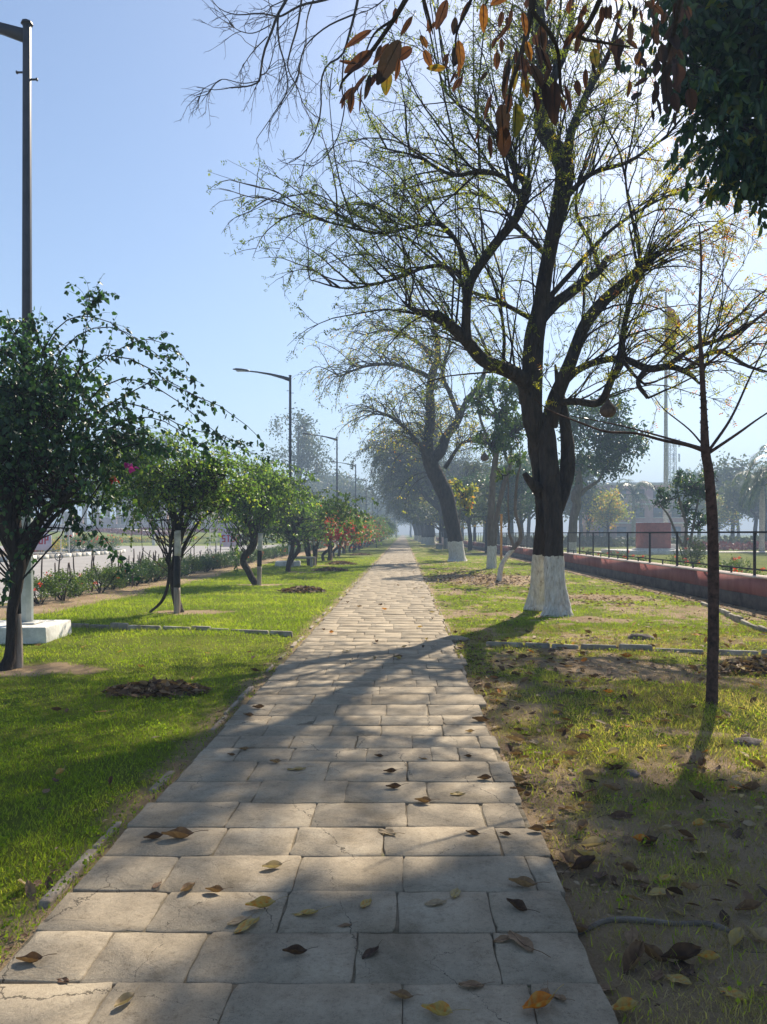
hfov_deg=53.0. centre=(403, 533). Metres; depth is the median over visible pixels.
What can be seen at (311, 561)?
stone bench
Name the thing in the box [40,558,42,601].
stake
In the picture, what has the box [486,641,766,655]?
kerb
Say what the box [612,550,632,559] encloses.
rose bush
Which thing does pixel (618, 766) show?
fallen leaf
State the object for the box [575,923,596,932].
fallen leaf
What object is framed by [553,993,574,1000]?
fallen leaf
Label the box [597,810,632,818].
fallen leaf
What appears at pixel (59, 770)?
fallen leaf
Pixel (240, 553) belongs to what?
hedge shrub
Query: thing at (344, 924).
fallen leaf
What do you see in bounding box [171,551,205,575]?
hedge shrub
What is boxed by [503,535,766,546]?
hedge foliage
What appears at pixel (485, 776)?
fallen leaf
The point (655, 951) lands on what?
fallen leaf
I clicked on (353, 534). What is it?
bougainvillea
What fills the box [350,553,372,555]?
leaf pile
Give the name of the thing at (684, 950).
fallen leaf
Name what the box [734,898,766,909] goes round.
fallen leaf
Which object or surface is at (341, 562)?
leaf pile
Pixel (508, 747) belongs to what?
fallen leaf
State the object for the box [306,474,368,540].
background tree
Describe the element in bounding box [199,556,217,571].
hedge shrub
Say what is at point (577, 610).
grass
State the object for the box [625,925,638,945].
fallen leaf
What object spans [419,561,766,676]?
leaf litter
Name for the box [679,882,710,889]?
fallen leaf
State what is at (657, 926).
leaf litter
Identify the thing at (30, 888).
fallen leaf
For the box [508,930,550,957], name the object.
fallen leaf
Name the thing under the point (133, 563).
stake
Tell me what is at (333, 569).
leaf pile
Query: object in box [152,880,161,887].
fallen leaf
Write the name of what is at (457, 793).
fallen leaf
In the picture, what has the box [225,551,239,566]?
hedge shrub
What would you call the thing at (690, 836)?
leaf litter
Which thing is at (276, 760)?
fallen leaf
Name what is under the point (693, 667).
fallen leaf
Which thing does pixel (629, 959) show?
fallen leaf
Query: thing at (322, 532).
bougainvillea
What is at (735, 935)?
fallen leaf
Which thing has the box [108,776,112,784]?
fallen leaf
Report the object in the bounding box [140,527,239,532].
flower bed
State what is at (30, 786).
grass
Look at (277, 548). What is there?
hedge shrub
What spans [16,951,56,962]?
fallen leaf
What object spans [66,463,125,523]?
background tree
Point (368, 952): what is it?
fallen leaf
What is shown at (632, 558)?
rose bush
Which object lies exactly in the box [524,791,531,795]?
fallen leaf
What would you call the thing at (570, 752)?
fallen leaf
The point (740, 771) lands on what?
fallen leaf
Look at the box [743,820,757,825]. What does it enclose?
fallen leaf
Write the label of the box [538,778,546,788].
fallen leaf
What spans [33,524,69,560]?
barricade
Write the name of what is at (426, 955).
path
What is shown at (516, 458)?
crooked sapling
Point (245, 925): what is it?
fallen leaf
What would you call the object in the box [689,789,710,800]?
fallen leaf
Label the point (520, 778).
fallen leaf
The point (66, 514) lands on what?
gate post
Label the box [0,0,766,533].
sky
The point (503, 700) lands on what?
fallen leaf
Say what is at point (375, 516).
bougainvillea
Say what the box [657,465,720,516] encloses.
background tree
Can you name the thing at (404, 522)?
background tree
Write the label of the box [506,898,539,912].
fallen leaf
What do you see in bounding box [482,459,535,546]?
background tree
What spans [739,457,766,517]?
background tree
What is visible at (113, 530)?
flower bed
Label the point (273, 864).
fallen leaf
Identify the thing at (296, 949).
fallen leaf
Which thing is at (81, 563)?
road
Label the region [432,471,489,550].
background tree
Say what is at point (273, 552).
hedge shrub
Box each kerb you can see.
[0,549,124,561]
[38,561,375,907]
[71,622,292,636]
[417,562,463,657]
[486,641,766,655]
[701,602,766,633]
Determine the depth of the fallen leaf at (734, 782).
4.49 m
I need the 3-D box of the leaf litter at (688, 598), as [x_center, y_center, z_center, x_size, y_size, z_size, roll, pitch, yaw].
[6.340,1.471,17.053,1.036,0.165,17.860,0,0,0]
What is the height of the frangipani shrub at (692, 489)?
3.753 m
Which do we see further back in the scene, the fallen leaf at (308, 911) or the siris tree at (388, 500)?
the siris tree at (388, 500)
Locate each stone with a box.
[443,635,469,641]
[624,769,639,777]
[731,737,762,746]
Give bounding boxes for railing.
[435,531,766,574]
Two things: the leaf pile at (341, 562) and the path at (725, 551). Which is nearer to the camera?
the leaf pile at (341, 562)
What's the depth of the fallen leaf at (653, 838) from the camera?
3.68 m
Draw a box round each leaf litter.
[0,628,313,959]
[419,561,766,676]
[421,565,616,608]
[446,627,643,909]
[456,636,766,905]
[473,673,766,1005]
[527,589,687,611]
[579,576,766,620]
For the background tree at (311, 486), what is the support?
on the ground at (420, 550)
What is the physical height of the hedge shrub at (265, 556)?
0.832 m
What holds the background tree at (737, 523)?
on the ground at (420, 550)
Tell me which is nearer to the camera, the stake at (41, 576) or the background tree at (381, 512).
the stake at (41, 576)
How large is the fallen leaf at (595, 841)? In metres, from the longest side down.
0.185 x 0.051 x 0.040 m
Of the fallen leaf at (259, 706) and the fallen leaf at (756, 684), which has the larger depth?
the fallen leaf at (756, 684)
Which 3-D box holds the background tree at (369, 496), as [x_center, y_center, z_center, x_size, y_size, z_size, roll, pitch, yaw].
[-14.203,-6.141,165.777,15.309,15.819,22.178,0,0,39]
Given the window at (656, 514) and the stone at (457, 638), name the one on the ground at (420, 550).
the stone at (457, 638)
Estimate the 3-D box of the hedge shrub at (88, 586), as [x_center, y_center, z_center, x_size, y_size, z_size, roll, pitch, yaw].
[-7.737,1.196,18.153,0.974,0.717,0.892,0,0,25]
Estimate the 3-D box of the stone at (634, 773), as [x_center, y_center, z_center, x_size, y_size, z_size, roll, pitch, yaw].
[1.408,1.488,4.727,0.101,0.072,0.090,0,0,0]
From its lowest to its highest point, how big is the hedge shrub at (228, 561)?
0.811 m
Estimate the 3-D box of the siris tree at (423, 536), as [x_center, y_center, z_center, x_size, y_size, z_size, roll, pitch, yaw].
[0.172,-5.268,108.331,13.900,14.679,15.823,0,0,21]
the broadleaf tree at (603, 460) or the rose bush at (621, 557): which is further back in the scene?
the broadleaf tree at (603, 460)
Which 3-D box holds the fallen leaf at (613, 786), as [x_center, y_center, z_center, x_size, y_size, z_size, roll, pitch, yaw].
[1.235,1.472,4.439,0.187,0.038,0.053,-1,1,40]
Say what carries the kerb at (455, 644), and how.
on the ground at (420, 550)
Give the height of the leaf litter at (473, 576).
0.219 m
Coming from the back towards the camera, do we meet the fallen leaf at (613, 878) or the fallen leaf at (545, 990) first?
the fallen leaf at (613, 878)
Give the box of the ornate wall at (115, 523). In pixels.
[33,512,369,530]
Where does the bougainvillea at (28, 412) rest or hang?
on the ground at (420, 550)
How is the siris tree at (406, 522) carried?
on the ground at (420, 550)
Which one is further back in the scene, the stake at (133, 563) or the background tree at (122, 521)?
the background tree at (122, 521)
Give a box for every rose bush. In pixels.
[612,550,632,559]
[623,553,643,560]
[665,556,687,565]
[687,559,705,567]
[719,554,745,571]
[728,555,752,572]
[732,566,762,574]
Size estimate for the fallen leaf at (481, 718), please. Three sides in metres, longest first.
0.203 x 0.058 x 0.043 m
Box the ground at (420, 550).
[0,530,766,1023]
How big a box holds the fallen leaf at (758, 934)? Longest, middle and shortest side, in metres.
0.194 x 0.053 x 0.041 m
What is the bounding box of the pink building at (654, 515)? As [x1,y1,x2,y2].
[582,482,684,539]
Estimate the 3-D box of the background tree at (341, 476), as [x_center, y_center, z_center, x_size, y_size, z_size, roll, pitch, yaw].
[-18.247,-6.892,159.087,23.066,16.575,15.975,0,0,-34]
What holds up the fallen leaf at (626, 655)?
on the ground at (420, 550)
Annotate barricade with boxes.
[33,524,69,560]
[207,526,245,554]
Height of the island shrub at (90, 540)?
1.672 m
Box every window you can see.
[599,527,603,536]
[616,527,625,536]
[635,489,643,498]
[636,508,644,517]
[652,508,662,517]
[653,489,662,498]
[671,508,681,517]
[672,527,680,536]
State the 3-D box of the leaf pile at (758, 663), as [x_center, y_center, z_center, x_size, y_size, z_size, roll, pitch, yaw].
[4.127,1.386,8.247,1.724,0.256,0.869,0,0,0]
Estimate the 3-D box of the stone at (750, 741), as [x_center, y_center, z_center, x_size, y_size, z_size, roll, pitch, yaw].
[2.439,1.492,5.452,0.228,0.084,0.148,0,0,0]
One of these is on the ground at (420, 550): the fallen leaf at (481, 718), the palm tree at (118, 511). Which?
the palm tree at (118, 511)
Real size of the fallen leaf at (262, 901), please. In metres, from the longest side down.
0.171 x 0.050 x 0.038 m
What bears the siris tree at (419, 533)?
on the ground at (420, 550)
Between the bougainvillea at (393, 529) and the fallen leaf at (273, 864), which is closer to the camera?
the fallen leaf at (273, 864)
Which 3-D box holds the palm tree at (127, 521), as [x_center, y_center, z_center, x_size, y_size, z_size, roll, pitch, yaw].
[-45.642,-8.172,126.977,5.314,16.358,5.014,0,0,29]
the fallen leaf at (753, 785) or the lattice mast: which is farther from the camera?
the lattice mast
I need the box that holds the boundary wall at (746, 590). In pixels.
[436,537,766,611]
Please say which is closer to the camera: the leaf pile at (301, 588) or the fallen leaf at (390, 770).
the fallen leaf at (390, 770)
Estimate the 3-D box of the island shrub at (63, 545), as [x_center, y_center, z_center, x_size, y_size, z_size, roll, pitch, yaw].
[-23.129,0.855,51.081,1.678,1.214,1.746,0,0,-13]
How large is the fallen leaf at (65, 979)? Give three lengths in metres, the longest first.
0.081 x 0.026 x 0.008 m
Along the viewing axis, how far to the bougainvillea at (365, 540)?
67.78 m
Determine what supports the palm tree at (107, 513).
on the ground at (420, 550)
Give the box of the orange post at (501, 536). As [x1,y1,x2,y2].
[500,514,502,559]
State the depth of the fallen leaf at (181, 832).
3.67 m
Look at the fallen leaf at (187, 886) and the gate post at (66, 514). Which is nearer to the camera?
the fallen leaf at (187, 886)
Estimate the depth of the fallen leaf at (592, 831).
3.74 m
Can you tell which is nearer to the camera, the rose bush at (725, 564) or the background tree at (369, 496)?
the rose bush at (725, 564)
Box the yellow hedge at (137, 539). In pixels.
[107,536,206,542]
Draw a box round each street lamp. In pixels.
[0,19,71,643]
[233,368,300,566]
[302,433,341,552]
[331,461,355,546]
[347,477,366,544]
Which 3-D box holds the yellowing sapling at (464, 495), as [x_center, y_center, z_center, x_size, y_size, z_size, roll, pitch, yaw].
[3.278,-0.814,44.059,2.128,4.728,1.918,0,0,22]
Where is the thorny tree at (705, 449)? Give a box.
[534,225,766,704]
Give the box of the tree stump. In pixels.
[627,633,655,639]
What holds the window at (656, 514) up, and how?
in the pink building at (654, 515)
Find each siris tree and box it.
[175,0,766,616]
[292,261,521,561]
[343,393,499,548]
[357,426,487,544]
[360,461,441,543]
[363,448,421,541]
[372,456,456,521]
[373,480,417,539]
[387,438,477,542]
[391,513,414,538]
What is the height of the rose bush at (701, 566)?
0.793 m
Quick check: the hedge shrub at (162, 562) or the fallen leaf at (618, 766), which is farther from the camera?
the hedge shrub at (162, 562)
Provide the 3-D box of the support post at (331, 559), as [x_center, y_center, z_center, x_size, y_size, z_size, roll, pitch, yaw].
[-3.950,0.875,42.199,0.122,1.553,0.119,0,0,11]
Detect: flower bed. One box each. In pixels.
[55,527,187,535]
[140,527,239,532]
[691,540,766,549]
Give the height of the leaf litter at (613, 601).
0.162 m
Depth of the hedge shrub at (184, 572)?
25.24 m
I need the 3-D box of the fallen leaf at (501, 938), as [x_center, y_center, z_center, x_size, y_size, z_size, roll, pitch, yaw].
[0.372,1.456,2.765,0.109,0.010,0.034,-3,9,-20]
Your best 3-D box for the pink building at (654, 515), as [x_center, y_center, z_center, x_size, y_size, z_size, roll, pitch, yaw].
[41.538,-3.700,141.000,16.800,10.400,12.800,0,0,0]
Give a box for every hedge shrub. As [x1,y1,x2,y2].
[33,570,64,603]
[37,567,86,600]
[61,569,99,595]
[80,562,124,592]
[98,565,128,589]
[100,561,147,587]
[121,564,151,585]
[131,558,162,582]
[140,554,171,581]
[148,557,167,579]
[167,560,190,577]
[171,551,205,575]
[181,557,193,576]
[187,558,203,572]
[197,553,219,569]
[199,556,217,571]
[201,551,227,569]
[210,552,232,568]
[219,551,239,567]
[225,549,249,565]
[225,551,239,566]
[241,550,256,562]
[256,548,268,559]
[262,549,270,559]
[267,548,282,558]
[269,544,286,555]
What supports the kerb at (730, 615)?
on the ground at (420, 550)
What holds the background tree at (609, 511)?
on the ground at (420, 550)
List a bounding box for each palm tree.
[75,438,93,523]
[94,448,98,519]
[96,432,112,516]
[111,443,132,523]
[116,470,120,523]
[151,432,176,523]
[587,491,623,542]
[613,478,655,538]
[731,465,766,550]
[745,444,766,506]
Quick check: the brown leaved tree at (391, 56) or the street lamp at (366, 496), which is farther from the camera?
the street lamp at (366, 496)
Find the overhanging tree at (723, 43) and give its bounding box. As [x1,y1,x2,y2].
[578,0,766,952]
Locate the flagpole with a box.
[663,293,679,548]
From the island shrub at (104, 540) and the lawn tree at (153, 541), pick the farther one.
the lawn tree at (153, 541)
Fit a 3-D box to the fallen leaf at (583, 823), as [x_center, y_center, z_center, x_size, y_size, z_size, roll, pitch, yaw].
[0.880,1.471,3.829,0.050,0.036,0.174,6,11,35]
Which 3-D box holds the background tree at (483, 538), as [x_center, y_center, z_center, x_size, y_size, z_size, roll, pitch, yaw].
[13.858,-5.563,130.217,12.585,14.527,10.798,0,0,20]
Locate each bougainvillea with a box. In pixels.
[0,275,269,670]
[78,418,277,612]
[177,452,319,584]
[224,465,378,571]
[273,495,352,565]
[296,494,371,560]
[316,497,379,556]
[328,516,383,553]
[348,516,384,551]
[352,506,381,549]
[360,516,394,548]
[363,520,392,546]
[369,510,385,544]
[380,522,397,540]
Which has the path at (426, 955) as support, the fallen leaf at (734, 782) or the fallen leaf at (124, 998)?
the fallen leaf at (124, 998)
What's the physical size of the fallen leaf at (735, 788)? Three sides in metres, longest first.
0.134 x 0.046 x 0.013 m
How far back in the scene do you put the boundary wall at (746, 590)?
19.77 m
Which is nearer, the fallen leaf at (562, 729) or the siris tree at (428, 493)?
the fallen leaf at (562, 729)
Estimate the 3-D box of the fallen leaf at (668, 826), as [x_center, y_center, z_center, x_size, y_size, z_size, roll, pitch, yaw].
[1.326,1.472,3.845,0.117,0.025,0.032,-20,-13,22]
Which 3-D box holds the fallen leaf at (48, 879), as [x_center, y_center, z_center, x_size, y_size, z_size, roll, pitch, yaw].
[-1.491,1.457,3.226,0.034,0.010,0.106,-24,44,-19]
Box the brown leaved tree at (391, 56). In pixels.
[339,0,697,157]
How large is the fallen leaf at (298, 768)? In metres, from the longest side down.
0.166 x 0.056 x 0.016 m
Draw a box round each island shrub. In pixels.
[50,539,68,551]
[53,534,86,552]
[66,534,96,551]
[77,534,99,551]
[85,537,110,550]
[94,534,124,550]
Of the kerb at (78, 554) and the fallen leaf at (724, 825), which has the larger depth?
the kerb at (78, 554)
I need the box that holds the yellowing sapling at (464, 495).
[448,478,478,526]
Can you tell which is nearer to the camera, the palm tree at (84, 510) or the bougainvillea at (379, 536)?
the bougainvillea at (379, 536)
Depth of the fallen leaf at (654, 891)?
3.16 m
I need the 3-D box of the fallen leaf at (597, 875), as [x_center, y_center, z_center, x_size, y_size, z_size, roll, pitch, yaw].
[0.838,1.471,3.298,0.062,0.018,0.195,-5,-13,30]
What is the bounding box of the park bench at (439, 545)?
[436,537,443,548]
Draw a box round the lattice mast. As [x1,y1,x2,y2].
[668,439,679,481]
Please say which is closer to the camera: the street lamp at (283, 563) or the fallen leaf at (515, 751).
the fallen leaf at (515, 751)
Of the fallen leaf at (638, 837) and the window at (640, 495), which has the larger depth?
the window at (640, 495)
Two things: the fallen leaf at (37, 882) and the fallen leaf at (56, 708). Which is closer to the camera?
the fallen leaf at (37, 882)
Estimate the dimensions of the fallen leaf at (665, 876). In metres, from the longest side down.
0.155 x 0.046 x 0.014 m
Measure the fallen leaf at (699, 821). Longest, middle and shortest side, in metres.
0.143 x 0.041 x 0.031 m
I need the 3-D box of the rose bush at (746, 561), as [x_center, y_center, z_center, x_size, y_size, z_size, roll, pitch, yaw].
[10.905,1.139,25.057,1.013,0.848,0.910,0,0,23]
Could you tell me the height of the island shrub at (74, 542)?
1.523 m
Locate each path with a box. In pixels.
[0,537,617,1023]
[594,551,766,551]
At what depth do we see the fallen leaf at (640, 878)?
3.29 m
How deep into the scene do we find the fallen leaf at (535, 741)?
5.41 m
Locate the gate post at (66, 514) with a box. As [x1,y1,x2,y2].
[64,511,73,548]
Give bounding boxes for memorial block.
[601,523,706,554]
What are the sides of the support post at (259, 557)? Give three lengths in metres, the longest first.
1.653 x 0.142 x 0.139 m
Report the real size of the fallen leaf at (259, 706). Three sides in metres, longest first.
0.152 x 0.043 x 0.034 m
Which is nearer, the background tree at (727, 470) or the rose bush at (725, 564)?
the rose bush at (725, 564)
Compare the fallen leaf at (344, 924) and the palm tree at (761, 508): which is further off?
the palm tree at (761, 508)
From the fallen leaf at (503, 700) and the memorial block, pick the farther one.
the memorial block
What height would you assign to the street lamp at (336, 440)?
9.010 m
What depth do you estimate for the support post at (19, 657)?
8.39 m
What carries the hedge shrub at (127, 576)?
on the ground at (420, 550)
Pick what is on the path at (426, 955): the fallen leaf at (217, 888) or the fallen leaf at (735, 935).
the fallen leaf at (217, 888)
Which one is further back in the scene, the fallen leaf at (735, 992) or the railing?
the railing
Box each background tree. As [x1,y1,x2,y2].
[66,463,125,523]
[112,467,176,523]
[257,402,338,542]
[264,469,325,506]
[302,462,363,508]
[302,466,378,511]
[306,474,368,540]
[359,501,388,516]
[395,515,411,536]
[397,499,476,542]
[416,496,465,536]
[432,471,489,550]
[438,477,532,552]
[453,456,534,543]
[458,457,490,541]
[461,515,484,541]
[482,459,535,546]
[483,447,530,535]
[483,461,582,546]
[531,450,608,516]
[563,485,641,536]
[569,479,606,536]
[581,485,634,536]
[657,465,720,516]
[668,468,704,510]
[692,484,758,538]
[693,500,741,536]
[695,448,766,535]
[702,491,747,537]
[716,468,766,541]
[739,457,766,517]
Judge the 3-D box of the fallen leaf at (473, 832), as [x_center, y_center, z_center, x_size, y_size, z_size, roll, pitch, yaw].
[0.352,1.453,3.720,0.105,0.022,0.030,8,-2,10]
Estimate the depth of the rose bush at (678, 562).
25.42 m
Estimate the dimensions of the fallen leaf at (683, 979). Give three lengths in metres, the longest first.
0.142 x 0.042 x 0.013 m
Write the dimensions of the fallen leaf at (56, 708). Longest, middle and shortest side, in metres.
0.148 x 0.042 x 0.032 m
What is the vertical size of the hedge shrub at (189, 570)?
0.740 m
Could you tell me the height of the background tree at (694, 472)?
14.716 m
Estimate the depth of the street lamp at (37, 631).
10.70 m
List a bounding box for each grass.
[0,634,302,962]
[1,556,379,637]
[418,556,766,638]
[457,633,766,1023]
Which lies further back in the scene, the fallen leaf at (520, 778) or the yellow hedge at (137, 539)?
the yellow hedge at (137, 539)
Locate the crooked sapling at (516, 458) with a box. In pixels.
[494,448,526,581]
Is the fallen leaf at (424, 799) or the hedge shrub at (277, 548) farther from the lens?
the hedge shrub at (277, 548)
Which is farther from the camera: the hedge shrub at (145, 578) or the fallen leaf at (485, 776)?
the hedge shrub at (145, 578)
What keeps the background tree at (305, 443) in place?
on the ground at (420, 550)
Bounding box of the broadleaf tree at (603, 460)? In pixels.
[556,380,652,552]
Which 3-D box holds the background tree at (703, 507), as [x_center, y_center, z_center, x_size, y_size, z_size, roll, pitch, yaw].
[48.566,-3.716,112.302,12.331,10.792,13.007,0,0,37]
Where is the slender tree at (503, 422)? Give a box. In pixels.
[461,373,526,568]
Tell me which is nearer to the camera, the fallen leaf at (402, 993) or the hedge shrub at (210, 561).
the fallen leaf at (402, 993)
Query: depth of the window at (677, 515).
134.93 m
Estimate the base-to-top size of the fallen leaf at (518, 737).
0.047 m
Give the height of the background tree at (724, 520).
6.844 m
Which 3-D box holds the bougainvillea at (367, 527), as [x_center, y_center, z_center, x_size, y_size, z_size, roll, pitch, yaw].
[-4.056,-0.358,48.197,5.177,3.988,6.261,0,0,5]
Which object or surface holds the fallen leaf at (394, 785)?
on the path at (426, 955)
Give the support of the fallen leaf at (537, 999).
on the path at (426, 955)
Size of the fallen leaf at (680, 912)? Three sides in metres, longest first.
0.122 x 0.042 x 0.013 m
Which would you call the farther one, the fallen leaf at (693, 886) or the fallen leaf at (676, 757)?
the fallen leaf at (676, 757)
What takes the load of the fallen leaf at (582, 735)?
on the ground at (420, 550)
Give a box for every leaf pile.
[101,676,211,698]
[276,585,326,593]
[310,566,347,571]
[326,560,357,564]
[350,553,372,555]
[718,653,766,675]
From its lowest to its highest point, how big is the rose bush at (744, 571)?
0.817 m
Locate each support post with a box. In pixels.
[14,598,22,667]
[173,530,180,613]
[257,533,262,584]
[312,537,315,565]
[330,540,332,560]
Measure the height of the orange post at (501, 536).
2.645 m
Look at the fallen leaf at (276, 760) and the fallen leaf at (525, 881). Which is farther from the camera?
the fallen leaf at (276, 760)
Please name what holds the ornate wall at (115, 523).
on the ground at (420, 550)
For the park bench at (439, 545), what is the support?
on the ground at (420, 550)
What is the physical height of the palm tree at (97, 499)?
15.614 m
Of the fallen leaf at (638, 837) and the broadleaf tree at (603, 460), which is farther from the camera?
the broadleaf tree at (603, 460)
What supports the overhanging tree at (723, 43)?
on the ground at (420, 550)
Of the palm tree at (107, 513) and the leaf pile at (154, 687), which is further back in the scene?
the palm tree at (107, 513)
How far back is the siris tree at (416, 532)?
157.63 m
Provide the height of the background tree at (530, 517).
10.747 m
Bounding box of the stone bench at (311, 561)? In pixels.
[291,557,313,566]
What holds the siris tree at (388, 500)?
on the ground at (420, 550)
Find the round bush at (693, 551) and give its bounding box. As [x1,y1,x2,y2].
[668,533,706,565]
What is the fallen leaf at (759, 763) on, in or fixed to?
on the ground at (420, 550)
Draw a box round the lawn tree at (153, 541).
[144,509,165,544]
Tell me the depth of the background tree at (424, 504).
89.27 m
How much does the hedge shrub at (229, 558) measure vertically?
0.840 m
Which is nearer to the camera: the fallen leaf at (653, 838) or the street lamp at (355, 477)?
the fallen leaf at (653, 838)
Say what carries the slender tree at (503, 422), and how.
on the ground at (420, 550)
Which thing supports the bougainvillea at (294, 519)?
on the ground at (420, 550)
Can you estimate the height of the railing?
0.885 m
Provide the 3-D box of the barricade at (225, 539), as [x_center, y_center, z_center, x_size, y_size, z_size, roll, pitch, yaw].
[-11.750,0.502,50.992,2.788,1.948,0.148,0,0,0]
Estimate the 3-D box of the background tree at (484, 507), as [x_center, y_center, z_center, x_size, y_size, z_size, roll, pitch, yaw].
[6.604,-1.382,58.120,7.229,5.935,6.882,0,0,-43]
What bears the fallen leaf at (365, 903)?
on the path at (426, 955)
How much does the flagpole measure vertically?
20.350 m
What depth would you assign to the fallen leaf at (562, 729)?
5.64 m
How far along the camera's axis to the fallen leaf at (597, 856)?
3.49 m
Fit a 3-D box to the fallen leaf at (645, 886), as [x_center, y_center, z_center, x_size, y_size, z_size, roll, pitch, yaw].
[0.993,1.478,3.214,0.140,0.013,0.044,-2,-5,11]
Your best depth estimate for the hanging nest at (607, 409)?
13.32 m
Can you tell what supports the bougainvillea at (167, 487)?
on the ground at (420, 550)
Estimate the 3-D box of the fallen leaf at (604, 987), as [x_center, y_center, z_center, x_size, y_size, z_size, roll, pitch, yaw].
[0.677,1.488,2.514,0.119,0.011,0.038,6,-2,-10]
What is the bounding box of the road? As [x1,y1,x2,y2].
[0,540,350,602]
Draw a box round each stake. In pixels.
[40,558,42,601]
[58,555,60,598]
[132,549,134,586]
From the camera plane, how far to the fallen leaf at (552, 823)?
3.92 m
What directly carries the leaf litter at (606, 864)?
on the ground at (420, 550)
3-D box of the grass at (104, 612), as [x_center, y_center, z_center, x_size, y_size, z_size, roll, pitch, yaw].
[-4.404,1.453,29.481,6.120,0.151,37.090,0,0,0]
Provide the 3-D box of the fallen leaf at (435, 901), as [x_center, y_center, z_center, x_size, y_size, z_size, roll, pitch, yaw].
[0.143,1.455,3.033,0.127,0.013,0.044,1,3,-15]
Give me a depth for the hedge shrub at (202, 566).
28.14 m
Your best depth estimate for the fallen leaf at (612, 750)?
5.12 m
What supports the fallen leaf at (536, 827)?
on the path at (426, 955)
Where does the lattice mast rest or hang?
on the ground at (420, 550)
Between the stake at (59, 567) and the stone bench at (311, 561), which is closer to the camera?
the stake at (59, 567)
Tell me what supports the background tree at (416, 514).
on the ground at (420, 550)
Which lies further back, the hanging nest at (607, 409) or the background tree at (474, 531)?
the background tree at (474, 531)
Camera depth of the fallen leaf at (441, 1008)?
2.33 m
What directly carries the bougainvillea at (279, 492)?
on the ground at (420, 550)
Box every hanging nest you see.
[480,438,488,460]
[600,368,615,417]
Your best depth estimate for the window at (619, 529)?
134.93 m
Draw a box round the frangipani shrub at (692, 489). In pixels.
[650,467,717,559]
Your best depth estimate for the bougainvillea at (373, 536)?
55.02 m
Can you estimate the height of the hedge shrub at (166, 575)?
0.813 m
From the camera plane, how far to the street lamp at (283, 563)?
34.75 m
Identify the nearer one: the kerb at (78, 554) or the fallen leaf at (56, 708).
the fallen leaf at (56, 708)
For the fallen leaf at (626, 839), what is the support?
on the ground at (420, 550)
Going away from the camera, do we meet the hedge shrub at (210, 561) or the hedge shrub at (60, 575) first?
the hedge shrub at (60, 575)
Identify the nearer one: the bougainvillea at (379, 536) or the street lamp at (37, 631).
the street lamp at (37, 631)
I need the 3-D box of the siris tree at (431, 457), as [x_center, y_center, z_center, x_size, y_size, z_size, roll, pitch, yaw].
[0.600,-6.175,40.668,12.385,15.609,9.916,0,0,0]
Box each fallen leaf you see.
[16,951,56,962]
[20,872,36,899]
[33,877,42,885]
[45,873,52,889]
[51,707,62,710]
[56,765,65,773]
[57,977,76,982]
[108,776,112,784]
[113,989,136,1006]
[143,832,162,838]
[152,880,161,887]
[161,827,207,837]
[181,878,197,890]
[205,885,230,891]
[227,911,258,924]
[233,907,267,933]
[245,896,287,907]
[252,704,264,707]
[262,860,289,867]
[269,759,280,762]
[282,944,313,953]
[287,766,308,769]
[292,906,330,915]
[338,921,357,926]
[360,892,371,907]
[362,939,382,958]
[378,829,404,834]
[383,768,402,772]
[386,783,402,787]
[390,989,419,998]
[414,796,433,802]
[421,1000,469,1015]
[424,897,452,905]
[450,791,470,794]
[450,884,460,897]
[458,980,489,986]
[466,830,485,834]
[472,716,495,721]
[477,774,494,778]
[494,698,508,701]
[494,931,518,942]
[505,744,513,754]
[506,734,536,741]
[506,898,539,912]
[508,876,549,886]
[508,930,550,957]
[510,749,525,754]
[510,786,527,791]
[513,775,527,780]
[515,782,537,784]
[521,984,563,1008]
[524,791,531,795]
[527,824,547,830]
[530,739,539,743]
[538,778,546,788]
[539,980,549,993]
[543,822,564,825]
[550,848,574,863]
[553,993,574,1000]
[556,727,568,732]
[561,749,587,754]
[563,855,594,872]
[574,733,593,738]
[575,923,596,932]
[576,819,587,835]
[576,849,615,862]
[578,835,613,846]
[591,830,609,842]
[593,871,607,878]
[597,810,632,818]
[600,984,625,990]
[602,783,632,790]
[606,744,623,753]
[609,762,628,769]
[610,875,616,883]
[612,994,647,1010]
[614,653,631,656]
[621,861,641,871]
[621,940,644,979]
[622,829,630,844]
[625,834,649,841]
[625,874,662,883]
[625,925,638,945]
[626,883,654,888]
[635,939,673,962]
[637,887,672,896]
[640,833,660,844]
[643,942,701,964]
[653,874,690,879]
[657,824,676,829]
[665,974,705,984]
[667,756,681,760]
[667,905,684,915]
[673,960,703,981]
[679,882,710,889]
[688,664,702,671]
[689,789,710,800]
[692,818,710,825]
[697,950,729,959]
[698,752,705,766]
[706,817,737,820]
[716,823,738,828]
[717,987,763,1000]
[719,909,729,926]
[727,779,741,785]
[727,785,746,789]
[728,781,760,790]
[728,927,744,954]
[731,920,766,940]
[732,827,743,838]
[734,770,747,774]
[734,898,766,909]
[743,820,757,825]
[748,758,765,768]
[749,682,765,686]
[749,773,760,781]

